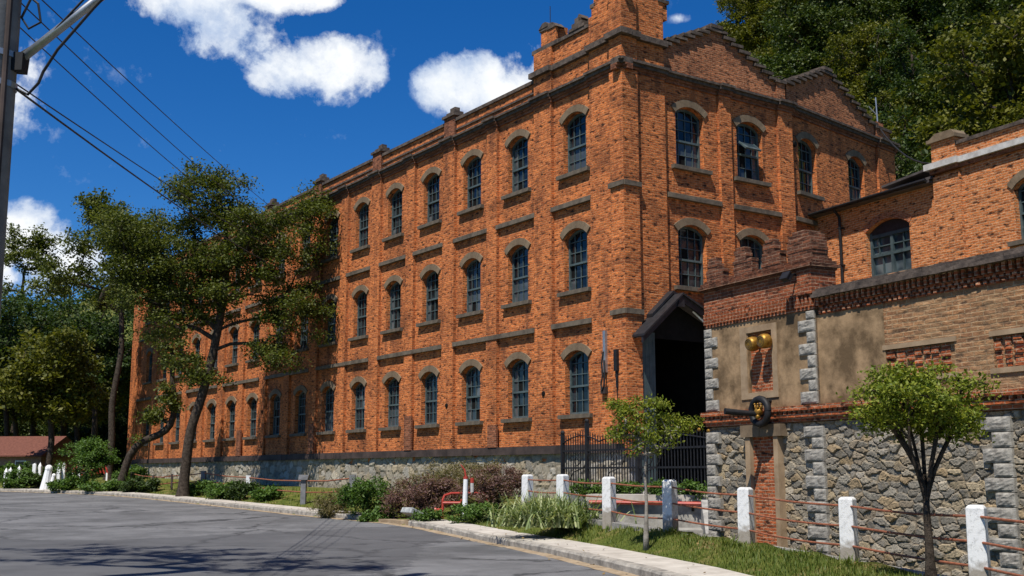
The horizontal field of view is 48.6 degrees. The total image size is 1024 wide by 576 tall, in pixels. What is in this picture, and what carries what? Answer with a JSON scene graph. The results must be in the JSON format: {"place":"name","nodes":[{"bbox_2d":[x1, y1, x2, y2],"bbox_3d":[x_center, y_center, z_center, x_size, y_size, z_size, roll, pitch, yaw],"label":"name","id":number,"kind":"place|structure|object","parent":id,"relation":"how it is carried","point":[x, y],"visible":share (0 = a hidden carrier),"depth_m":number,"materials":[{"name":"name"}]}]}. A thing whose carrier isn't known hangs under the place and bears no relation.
{"place":"outdoors","nodes":[
{"label":"outdoors","id":0,"kind":"place"},
{"bbox_2d":[0,488,362,514],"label":"pavement","id":1,"kind":"structure","parent":0,"point":[268,505],"depth_m":48.73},
{"bbox_2d":[0,491,617,575],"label":"road","id":2,"kind":"structure","parent":0,"point":[48,534],"depth_m":25.32,"materials":[{"name":"asphalt"}]},
{"bbox_2d":[0,489,360,519],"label":"kerb","id":3,"kind":"structure","parent":2,"relation":"on","point":[283,510],"depth_m":48.58,"materials":[{"name":"concrete"}]},
{"bbox_2d":[2,491,636,575],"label":"gutter","id":4,"kind":"object","parent":2,"relation":"on","point":[608,570],"visible":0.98,"depth_m":26.01,"materials":[{"name":"concrete"}]},
{"bbox_2d":[408,520,686,575],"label":"kerb","id":5,"kind":"structure","parent":2,"relation":"on","point":[633,568],"depth_m":21.89,"materials":[{"name":"concrete"}]},
{"bbox_2d":[1,0,744,320],"label":"sky","id":6,"kind":"structure","parent":0,"point":[285,93],"materials":[{"name":"blue"}]},
{"bbox_2d":[0,12,975,575],"bbox_3d":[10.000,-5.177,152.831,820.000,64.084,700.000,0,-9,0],"label":"ground","id":7,"kind":"structure","parent":0,"point":[450,512],"depth_m":24.39,"materials":[{"name":"plant"}]},
{"bbox_2d":[0,469,41,488],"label":"green bush","id":8,"kind":"object","parent":7,"relation":"on","point":[9,481],"visible":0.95,"depth_m":68.68,"materials":[{"name":"green plant"}]},
{"bbox_2d":[0,319,60,435],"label":"dark tree","id":9,"kind":"object","parent":7,"relation":"on","point":[6,411],"visible":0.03,"depth_m":94.32,"materials":[{"name":"green plant"}]},
{"bbox_2d":[0,284,63,385],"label":"dark tree","id":10,"kind":"object","parent":7,"relation":"on","point":[12,309],"visible":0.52,"depth_m":90.04,"materials":[{"name":"green plant"}]},
{"bbox_2d":[2,218,68,432],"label":"feathery tree","id":11,"kind":"object","parent":7,"relation":"on","point":[38,244],"visible":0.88,"depth_m":113.58,"materials":[{"name":"green plant"}]},
{"bbox_2d":[0,385,72,435],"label":"yellow tree","id":12,"kind":"object","parent":7,"relation":"on","point":[15,428],"visible":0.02,"depth_m":96.10,"materials":[{"name":"green plant"}]},
{"bbox_2d":[0,436,77,474],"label":"tiled house","id":13,"kind":"structure","parent":7,"relation":"on","point":[16,450],"depth_m":84.16,"materials":[{"name":"tile"}]},
{"bbox_2d":[0,412,82,442],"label":"hill tree","id":14,"kind":"object","parent":7,"relation":"on","point":[41,431],"visible":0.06,"depth_m":108.52,"materials":[{"name":"green plant"}]},
{"bbox_2d":[0,290,90,435],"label":"dark tree","id":15,"kind":"object","parent":7,"relation":"on","point":[32,430],"visible":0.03,"depth_m":97.65,"materials":[{"name":"green plant"}]},
{"bbox_2d":[0,0,103,314],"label":"utility pole","id":16,"kind":"object","parent":7,"relation":"on","point":[13,62],"visible":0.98,"depth_m":11.41,"materials":[{"name":"concrete"}]},
{"bbox_2d":[15,0,102,95],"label":"cable loops","id":17,"kind":"object","parent":16,"relation":"attached to","point":[72,32],"visible":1,"depth_m":11.57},
{"bbox_2d":[17,91,294,273],"bbox_3d":[-8.157,-1.379,35.469,0.024,6.471,47.977,1,-9,-7],"label":"overhead wire","id":18,"kind":"object","parent":16,"relation":"attached to","point":[58,120],"visible":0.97,"depth_m":16.05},
{"bbox_2d":[16,83,295,258],"bbox_3d":[-8.072,-1.768,35.407,0.016,7.114,47.709,1,-9,-7],"label":"overhead wire","id":19,"kind":"object","parent":16,"relation":"attached to","point":[124,156],"visible":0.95,"depth_m":15.97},
{"bbox_2d":[0,318,112,466],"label":"yellow tree","id":20,"kind":"object","parent":7,"relation":"on","point":[74,391],"visible":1,"depth_m":78.92,"materials":[{"name":"green plant"}]},
{"bbox_2d":[45,475,86,492],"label":"green bush","id":21,"kind":"object","parent":7,"relation":"on","point":[66,483],"visible":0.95,"depth_m":64.65,"materials":[{"name":"green plant"}]},
{"bbox_2d":[4,273,129,435],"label":"dark tree","id":22,"kind":"object","parent":7,"relation":"on","point":[63,430],"visible":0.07,"depth_m":100.58,"materials":[{"name":"green plant"}]},
{"bbox_2d":[31,335,128,445],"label":"yellow tree","id":23,"kind":"object","parent":7,"relation":"on","point":[104,407],"visible":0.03,"depth_m":96.00,"materials":[{"name":"green plant"}]},
{"bbox_2d":[32,287,134,472],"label":"dark tree","id":24,"kind":"object","parent":7,"relation":"on","point":[91,327],"visible":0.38,"depth_m":93.69,"materials":[{"name":"green plant"}]},
{"bbox_2d":[52,435,120,483],"bbox_3d":[-24.463,10.173,65.094,3.745,3.539,3.472,-6,-11,33],"label":"bush","id":25,"kind":"object","parent":7,"relation":"on","point":[93,455],"visible":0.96,"depth_m":64.88,"materials":[{"name":"green plant"}]},
{"bbox_2d":[46,399,127,474],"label":"hill tree","id":26,"kind":"object","parent":7,"relation":"on","point":[120,438],"visible":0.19,"depth_m":104.22,"materials":[{"name":"green plant"}]},
{"bbox_2d":[20,186,172,479],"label":"pale limbed tree","id":27,"kind":"object","parent":7,"relation":"on","point":[68,277],"visible":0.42,"depth_m":76.29,"materials":[{"name":"green plant"}]},
{"bbox_2d":[76,478,125,491],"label":"green bush","id":28,"kind":"object","parent":7,"relation":"on","point":[108,485],"visible":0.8,"depth_m":62.47,"materials":[{"name":"green plant"}]},
{"bbox_2d":[116,475,162,492],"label":"green bush","id":29,"kind":"object","parent":7,"relation":"on","point":[136,484],"visible":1,"depth_m":60.81,"materials":[{"name":"green plant"}]},
{"bbox_2d":[113,320,205,490],"bbox_3d":[-19.745,6.777,64.462,4.879,9.995,3.197,-5,-10,27],"label":"leaning tree","id":30,"kind":"object","parent":7,"relation":"on","point":[172,400],"visible":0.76,"depth_m":64.09,"materials":[{"name":"green plant"}]},
{"bbox_2d":[82,156,342,496],"bbox_3d":[-14.490,2.012,56.088,14.007,17.009,7.692,0,-9,0],"label":"street tree","id":31,"kind":"object","parent":7,"relation":"on","point":[161,288],"visible":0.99,"depth_m":55.39,"materials":[{"name":"green plant"}]},
{"bbox_2d":[201,480,241,499],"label":"green bush","id":32,"kind":"object","parent":7,"relation":"on","point":[216,491],"visible":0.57,"depth_m":50.43,"materials":[{"name":"green plant"}]},
{"bbox_2d":[129,471,355,504],"bbox_3d":[-13.859,9.528,54.018,2.104,1.628,28.398,6,-11,-34],"label":"yard fence","id":33,"kind":"object","parent":7,"relation":"on","point":[303,479],"visible":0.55,"depth_m":44.87,"materials":[{"name":"metal"}]},
{"bbox_2d":[223,479,262,500],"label":"green bush","id":34,"kind":"object","parent":7,"relation":"on","point":[239,489],"visible":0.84,"depth_m":49.47,"materials":[{"name":"green plant"}]},
{"bbox_2d":[248,483,284,501],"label":"green bush","id":35,"kind":"object","parent":7,"relation":"on","point":[267,493],"visible":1,"depth_m":47.58,"materials":[{"name":"green plant"}]},
{"bbox_2d":[306,484,356,517],"bbox_3d":[-5.935,7.269,37.718,1.894,1.515,1.494,0,-9,0],"label":"tawny shrub","id":36,"kind":"object","parent":7,"relation":"on","point":[327,509],"visible":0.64,"depth_m":37.56,"materials":[{"name":"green plant"}]},
{"bbox_2d":[332,473,394,517],"bbox_3d":[-4.753,6.819,36.551,2.106,1.656,1.839,0,-9,0],"label":"green shrub","id":37,"kind":"object","parent":7,"relation":"on","point":[363,493],"visible":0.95,"depth_m":36.34,"materials":[{"name":"green plant"}]},
{"bbox_2d":[357,505,399,521],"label":"green shrub","id":38,"kind":"object","parent":7,"relation":"on","point":[375,513],"visible":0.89,"depth_m":35.28,"materials":[{"name":"green plant"}]},
{"bbox_2d":[379,472,462,518],"bbox_3d":[-2.788,6.592,35.294,2.697,1.706,2.377,5,-10,-27],"label":"purple shrub","id":39,"kind":"object","parent":7,"relation":"on","point":[423,498],"visible":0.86,"depth_m":35.18,"materials":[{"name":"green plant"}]},
{"bbox_2d":[407,507,447,521],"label":"green shrub","id":40,"kind":"object","parent":7,"relation":"on","point":[427,515],"visible":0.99,"depth_m":32.90,"materials":[{"name":"green plant"}]},
{"bbox_2d":[394,456,481,506],"bbox_3d":[-2.297,6.566,37.569,3.339,1.955,2.528,0,-9,0],"label":"tawny shrub","id":41,"kind":"object","parent":7,"relation":"on","point":[446,473],"visible":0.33,"depth_m":37.37,"materials":[{"name":"brown plant"}]},
{"bbox_2d":[1,480,940,575],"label":"grass","id":42,"kind":"structure","parent":7,"relation":"on","point":[735,553],"depth_m":18.70,"materials":[{"name":"plant"}]},
{"bbox_2d":[446,501,498,523],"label":"green shrub","id":43,"kind":"object","parent":7,"relation":"on","point":[473,513],"visible":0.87,"depth_m":31.63,"materials":[{"name":"green plant"}]},
{"bbox_2d":[451,458,504,502],"bbox_3d":[-1.176,6.445,37.097,2.413,1.803,2.026,0,-9,0],"label":"tawny shrub","id":44,"kind":"object","parent":7,"relation":"on","point":[482,468],"visible":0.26,"depth_m":36.87,"materials":[{"name":"brown plant"}]},
{"bbox_2d":[454,463,534,508],"bbox_3d":[-0.526,6.157,34.453,2.436,1.693,1.885,0,-9,0],"label":"purple shrub","id":45,"kind":"object","parent":7,"relation":"on","point":[497,484],"visible":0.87,"depth_m":34.24,"materials":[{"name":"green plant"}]},
{"bbox_2d":[127,0,900,497],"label":"brick mill","id":46,"kind":"object","parent":7,"relation":"on","point":[617,170],"visible":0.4,"depth_m":43.65,"materials":[{"name":"brick"}]},
{"bbox_2d":[242,393,257,439],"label":"window","id":47,"kind":"structure","parent":46,"relation":"in","point":[254,402],"depth_m":63.86,"materials":[{"name":"grey glass"}]},
{"bbox_2d":[265,389,281,437],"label":"window","id":48,"kind":"structure","parent":46,"relation":"in","point":[276,418],"depth_m":61.17,"materials":[{"name":"grey glass"}]},
{"bbox_2d":[289,385,307,436],"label":"window","id":49,"kind":"structure","parent":46,"relation":"in","point":[302,397],"depth_m":58.49,"materials":[{"name":"grey glass"}]},
{"bbox_2d":[316,381,335,434],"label":"window","id":50,"kind":"structure","parent":46,"relation":"in","point":[329,412],"depth_m":55.82,"materials":[{"name":"grey glass"}]},
{"bbox_2d":[318,294,337,347],"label":"window","id":51,"kind":"structure","parent":46,"relation":"in","point":[330,296],"depth_m":56.45,"materials":[{"name":"grey glass"}]},
{"bbox_2d":[321,210,339,263],"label":"window","id":52,"kind":"structure","parent":46,"relation":"in","point":[334,223],"depth_m":57.19,"materials":[{"name":"grey glass"}]},
{"bbox_2d":[345,376,366,432],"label":"window","id":53,"kind":"structure","parent":46,"relation":"in","point":[360,390],"depth_m":53.15,"materials":[{"name":"grey glass"}]},
{"bbox_2d":[348,285,368,341],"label":"window","id":54,"kind":"structure","parent":46,"relation":"in","point":[362,299],"depth_m":53.84,"materials":[{"name":"grey glass"}]},
{"bbox_2d":[350,197,370,253],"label":"window","id":55,"kind":"structure","parent":46,"relation":"in","point":[364,212],"depth_m":54.52,"materials":[{"name":"grey glass"}]},
{"bbox_2d":[378,371,400,430],"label":"window","id":56,"kind":"structure","parent":46,"relation":"in","point":[393,402],"depth_m":50.44,"materials":[{"name":"clear glass"}]},
{"bbox_2d":[380,275,402,334],"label":"window","id":57,"kind":"structure","parent":46,"relation":"in","point":[395,291],"depth_m":51.15,"materials":[{"name":"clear glass"}]},
{"bbox_2d":[382,182,403,242],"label":"window","id":58,"kind":"structure","parent":46,"relation":"in","point":[396,231],"depth_m":51.83,"materials":[{"name":"clear glass"}]},
{"bbox_2d":[414,365,439,428],"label":"window","id":59,"kind":"structure","parent":46,"relation":"in","point":[431,380],"depth_m":47.77,"materials":[{"name":"clear glass"}]},
{"bbox_2d":[416,264,440,326],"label":"window","id":60,"kind":"structure","parent":46,"relation":"in","point":[432,280],"depth_m":48.46,"materials":[{"name":"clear glass"}]},
{"bbox_2d":[417,167,441,229],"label":"window","id":61,"kind":"structure","parent":46,"relation":"in","point":[433,219],"depth_m":49.16,"materials":[{"name":"clear glass"}]},
{"bbox_2d":[455,359,482,425],"bbox_3d":[-1.599,4.121,44.829,0.445,2.619,1.827,6,-11,-34],"label":"window","id":62,"kind":"structure","parent":46,"relation":"in","point":[473,375],"depth_m":45.09,"materials":[{"name":"clear glass"}]},
{"bbox_2d":[456,252,483,318],"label":"window","id":63,"kind":"structure","parent":46,"relation":"in","point":[474,268],"depth_m":45.77,"materials":[{"name":"clear glass"}]},
{"bbox_2d":[457,149,483,215],"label":"window","id":64,"kind":"structure","parent":46,"relation":"in","point":[474,167],"depth_m":46.46,"materials":[{"name":"clear glass"}]},
{"bbox_2d":[500,352,531,422],"bbox_3d":[0.258,3.687,42.172,0.444,2.619,1.827,6,-11,-34],"label":"window","id":65,"kind":"structure","parent":46,"relation":"in","point":[520,369],"depth_m":42.42,"materials":[{"name":"clear glass"}]},
{"bbox_2d":[501,238,531,308],"bbox_3d":[0.255,-0.588,42.861,0.444,2.619,1.827,6,-11,-34],"label":"window","id":66,"kind":"structure","parent":46,"relation":"in","point":[520,256],"depth_m":43.10,"materials":[{"name":"clear glass"}]},
{"bbox_2d":[501,129,531,200],"bbox_3d":[0.258,-4.801,43.557,0.444,2.619,1.827,6,-11,-34],"label":"window","id":67,"kind":"structure","parent":46,"relation":"in","point":[520,149],"depth_m":43.78,"materials":[{"name":"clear glass"}]},
{"bbox_2d":[556,104,589,180],"bbox_3d":[2.281,-5.276,40.645,0.444,2.619,1.827,6,-11,-34],"label":"window","id":68,"kind":"structure","parent":46,"relation":"in","point":[577,125],"depth_m":40.85,"materials":[{"name":"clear glass"}]},
{"bbox_2d":[556,221,591,297],"bbox_3d":[2.278,-1.063,39.948,0.444,2.619,1.827,6,-11,-34],"label":"window","id":69,"kind":"structure","parent":46,"relation":"in","point":[578,264],"depth_m":40.17,"materials":[{"name":"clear glass"}]},
{"bbox_2d":[557,343,592,419],"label":"window","id":70,"kind":"structure","parent":46,"relation":"in","point":[579,362],"depth_m":39.47,"materials":[{"name":"clear glass"}]},
{"bbox_2d":[600,330,607,393],"bbox_3d":[3.057,2.468,37.771,0.190,2.100,0.270,6,-11,-34],"label":"conduit","id":71,"kind":"object","parent":46,"relation":"attached to","point":[604,370],"visible":1,"depth_m":37.71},
{"bbox_2d":[632,290,711,487],"bbox_3d":[4.327,4.047,39.877,4.300,7.260,6.053,6,-11,-34],"label":"gateway canopy","id":72,"kind":"object","parent":46,"relation":"attached to","point":[670,331],"visible":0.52,"depth_m":40.16,"materials":[{"name":"metal"}]},
{"bbox_2d":[642,333,657,487],"bbox_3d":[4.408,4.221,37.028,0.770,5.600,0.075,6,-11,-34],"label":"door leaf","id":73,"kind":"structure","parent":72,"relation":"in","point":[648,346],"depth_m":37.27,"materials":[{"name":"wood"}]},
{"bbox_2d":[671,100,712,175],"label":"window","id":74,"kind":"structure","parent":46,"relation":"in","point":[686,123],"depth_m":40.33,"materials":[{"name":"blue glass"}]},
{"bbox_2d":[674,218,710,292],"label":"window","id":75,"kind":"structure","parent":46,"relation":"in","point":[690,248],"depth_m":39.65,"materials":[{"name":"blue glass"}]},
{"bbox_2d":[732,115,771,187],"bbox_3d":[8.733,-5.090,41.782,1.827,2.619,0.445,6,-11,-34],"label":"window","id":76,"kind":"structure","parent":46,"relation":"in","point":[747,159],"depth_m":41.99,"materials":[{"name":"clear glass"}]},
{"bbox_2d":[736,228,768,269],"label":"window","id":77,"kind":"structure","parent":46,"relation":"in","point":[754,245],"depth_m":41.46,"materials":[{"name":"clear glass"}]},
{"bbox_2d":[795,132,824,201],"bbox_3d":[11.418,-4.746,43.893,1.718,2.619,0.444,9,-13,-43],"label":"window","id":78,"kind":"structure","parent":46,"relation":"in","point":[804,151],"depth_m":44.13,"materials":[{"name":"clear glass"}]},
{"bbox_2d":[845,150,866,200],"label":"window","id":79,"kind":"structure","parent":46,"relation":"in","point":[853,168],"depth_m":46.69,"materials":[{"name":"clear glass"}]},
{"bbox_2d":[469,488,636,529],"bbox_3d":[0.850,4.957,25.725,4.241,0.886,3.240,0,-9,0],"label":"striped lily clump","id":80,"kind":"object","parent":7,"relation":"on","point":[557,512],"visible":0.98,"depth_m":25.27,"materials":[{"name":"green plant"}]},
{"bbox_2d":[569,491,680,509],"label":"yard","id":81,"kind":"structure","parent":7,"relation":"on","point":[572,496],"depth_m":32.25,"materials":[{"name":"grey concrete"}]},
{"bbox_2d":[569,477,601,498],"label":"planter bush","id":82,"kind":"object","parent":81,"relation":"on","point":[595,489],"visible":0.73,"depth_m":28.62,"materials":[{"name":"green plant"}]},
{"bbox_2d":[560,419,707,493],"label":"iron gate","id":83,"kind":"structure","parent":81,"relation":"on","point":[587,467],"depth_m":31.37,"materials":[{"name":"black metal"}]},
{"bbox_2d":[586,494,712,534],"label":"retaining wall","id":84,"kind":"structure","parent":7,"relation":"on","point":[695,515],"depth_m":26.47,"materials":[{"name":"grey concrete"}]},
{"bbox_2d":[677,476,707,510],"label":"planter bush","id":85,"kind":"object","parent":84,"relation":"on","point":[690,485],"visible":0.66,"depth_m":26.28,"materials":[{"name":"green plant"}]},
{"bbox_2d":[601,394,705,550],"bbox_3d":[2.688,3.448,21.378,1.984,3.003,1.296,0,-9,0],"label":"sapling","id":86,"kind":"object","parent":7,"relation":"on","point":[625,410],"visible":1,"depth_m":21.34,"materials":[{"name":"green plant"}]},
{"bbox_2d":[712,0,788,57],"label":"hill tree","id":87,"kind":"object","parent":7,"relation":"on","point":[747,28],"visible":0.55,"depth_m":126.44,"materials":[{"name":"green plant"}]},
{"bbox_2d":[582,518,942,575],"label":"retaining kerb","id":88,"kind":"structure","parent":7,"relation":"on","point":[614,524],"depth_m":23.31,"materials":[{"name":"grey concrete"}]},
{"bbox_2d":[521,474,1023,575],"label":"post fence","id":89,"kind":"object","parent":7,"relation":"on","point":[978,548],"visible":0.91,"depth_m":18.15,"materials":[{"name":"white concrete"}]},
{"bbox_2d":[752,46,826,79],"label":"hill tree","id":90,"kind":"object","parent":7,"relation":"on","point":[792,58],"visible":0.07,"depth_m":97.13,"materials":[{"name":"green plant"}]},
{"bbox_2d":[751,0,839,78],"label":"hill tree","id":91,"kind":"object","parent":7,"relation":"on","point":[764,50],"visible":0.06,"depth_m":114.06,"materials":[{"name":"green plant"}]},
{"bbox_2d":[758,59,878,113],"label":"hill tree","id":92,"kind":"object","parent":7,"relation":"on","point":[788,72],"visible":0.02,"depth_m":94.80,"materials":[{"name":"green plant"}]},
{"bbox_2d":[758,0,879,74],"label":"hill tree","id":93,"kind":"object","parent":7,"relation":"on","point":[807,20],"visible":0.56,"depth_m":102.11,"materials":[{"name":"green plant"}]},
{"bbox_2d":[698,229,1023,575],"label":"boundary wall","id":94,"kind":"structure","parent":7,"relation":"on","point":[823,330],"depth_m":19.48,"materials":[{"name":"stone"}]},
{"bbox_2d":[724,395,775,427],"bbox_3d":[4.450,2.310,21.163,0.999,0.606,0.515,-1,-9,6],"label":"ring sculpture","id":95,"kind":"object","parent":94,"relation":"attached to","point":[754,412],"visible":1,"depth_m":21.05,"materials":[{"name":"metal"}]},
{"bbox_2d":[740,423,787,547],"bbox_3d":[4.758,4.110,21.143,0.220,3.100,1.160,5,-10,-27],"label":"blind doorway","id":96,"kind":"structure","parent":94,"relation":"in","point":[764,446],"depth_m":21.17,"materials":[{"name":"red brick"}]},
{"bbox_2d":[820,18,915,115],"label":"hill tree","id":97,"kind":"object","parent":7,"relation":"on","point":[864,62],"visible":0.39,"depth_m":92.38,"materials":[{"name":"green plant"}]},
{"bbox_2d":[816,0,936,112],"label":"hill tree","id":98,"kind":"object","parent":7,"relation":"on","point":[842,17],"visible":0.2,"depth_m":98.42,"materials":[{"name":"green plant"}]},
{"bbox_2d":[828,0,930,36],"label":"hill tree","id":99,"kind":"object","parent":7,"relation":"on","point":[908,11],"visible":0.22,"depth_m":103.44,"materials":[{"name":"green plant"}]},
{"bbox_2d":[846,86,930,179],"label":"hill tree","id":100,"kind":"object","parent":7,"relation":"on","point":[886,94],"visible":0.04,"depth_m":77.63,"materials":[{"name":"green plant"}]},
{"bbox_2d":[872,104,930,178],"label":"hill tree","id":101,"kind":"object","parent":7,"relation":"on","point":[906,138],"visible":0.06,"depth_m":71.65,"materials":[{"name":"green plant"}]},
{"bbox_2d":[860,18,958,129],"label":"hill tree","id":102,"kind":"object","parent":7,"relation":"on","point":[899,70],"visible":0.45,"depth_m":86.53,"materials":[{"name":"green plant"}]},
{"bbox_2d":[894,139,925,179],"bbox_3d":[17.438,-2.746,51.088,5.264,7.412,5.152,-4,-10,21],"label":"hill tree","id":103,"kind":"object","parent":7,"relation":"on","point":[900,162],"visible":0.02,"depth_m":51.07,"materials":[{"name":"green plant"}]},
{"bbox_2d":[808,119,1023,284],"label":"side building","id":104,"kind":"structure","parent":7,"relation":"on","point":[967,201],"depth_m":38.05,"materials":[{"name":"brick"}]},
{"bbox_2d":[862,211,911,276],"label":"window","id":105,"kind":"structure","parent":104,"relation":"in","point":[890,248],"depth_m":40.44,"materials":[{"name":"grey glass"}]},
{"bbox_2d":[881,170,934,188],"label":"roof","id":106,"kind":"structure","parent":104,"relation":"on","point":[916,176],"depth_m":40.11,"materials":[{"name":"metal"}]},
{"bbox_2d":[1007,169,1023,246],"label":"window","id":107,"kind":"structure","parent":104,"relation":"in","point":[1019,176],"depth_m":35.59,"materials":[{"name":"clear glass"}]},
{"bbox_2d":[836,356,1004,575],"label":"young street tree","id":108,"kind":"object","parent":7,"relation":"on","point":[938,410],"visible":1,"depth_m":14.64,"materials":[{"name":"green plant"}]},
{"bbox_2d":[900,0,994,80],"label":"hill tree","id":109,"kind":"object","parent":7,"relation":"on","point":[932,9],"visible":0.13,"depth_m":91.41,"materials":[{"name":"green plant"}]},
{"bbox_2d":[891,24,1021,145],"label":"hill tree","id":110,"kind":"object","parent":7,"relation":"on","point":[928,102],"visible":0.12,"depth_m":75.92,"materials":[{"name":"green plant"}]},
{"bbox_2d":[902,2,1023,164],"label":"hill tree","id":111,"kind":"object","parent":7,"relation":"on","point":[999,103],"visible":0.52,"depth_m":66.97,"materials":[{"name":"green plant"}]},
{"bbox_2d":[935,0,1023,69],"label":"hill tree","id":112,"kind":"object","parent":7,"relation":"on","point":[971,9],"visible":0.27,"depth_m":84.77,"materials":[{"name":"green plant"}]},
{"bbox_2d":[976,0,1023,79],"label":"hill tree","id":113,"kind":"object","parent":7,"relation":"on","point":[1002,2],"visible":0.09,"depth_m":79.55,"materials":[{"name":"green plant"}]},
{"bbox_2d":[419,520,751,575],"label":"pavement","id":114,"kind":"structure","parent":0,"point":[678,566],"depth_m":20.71,"materials":[{"name":"concrete"}]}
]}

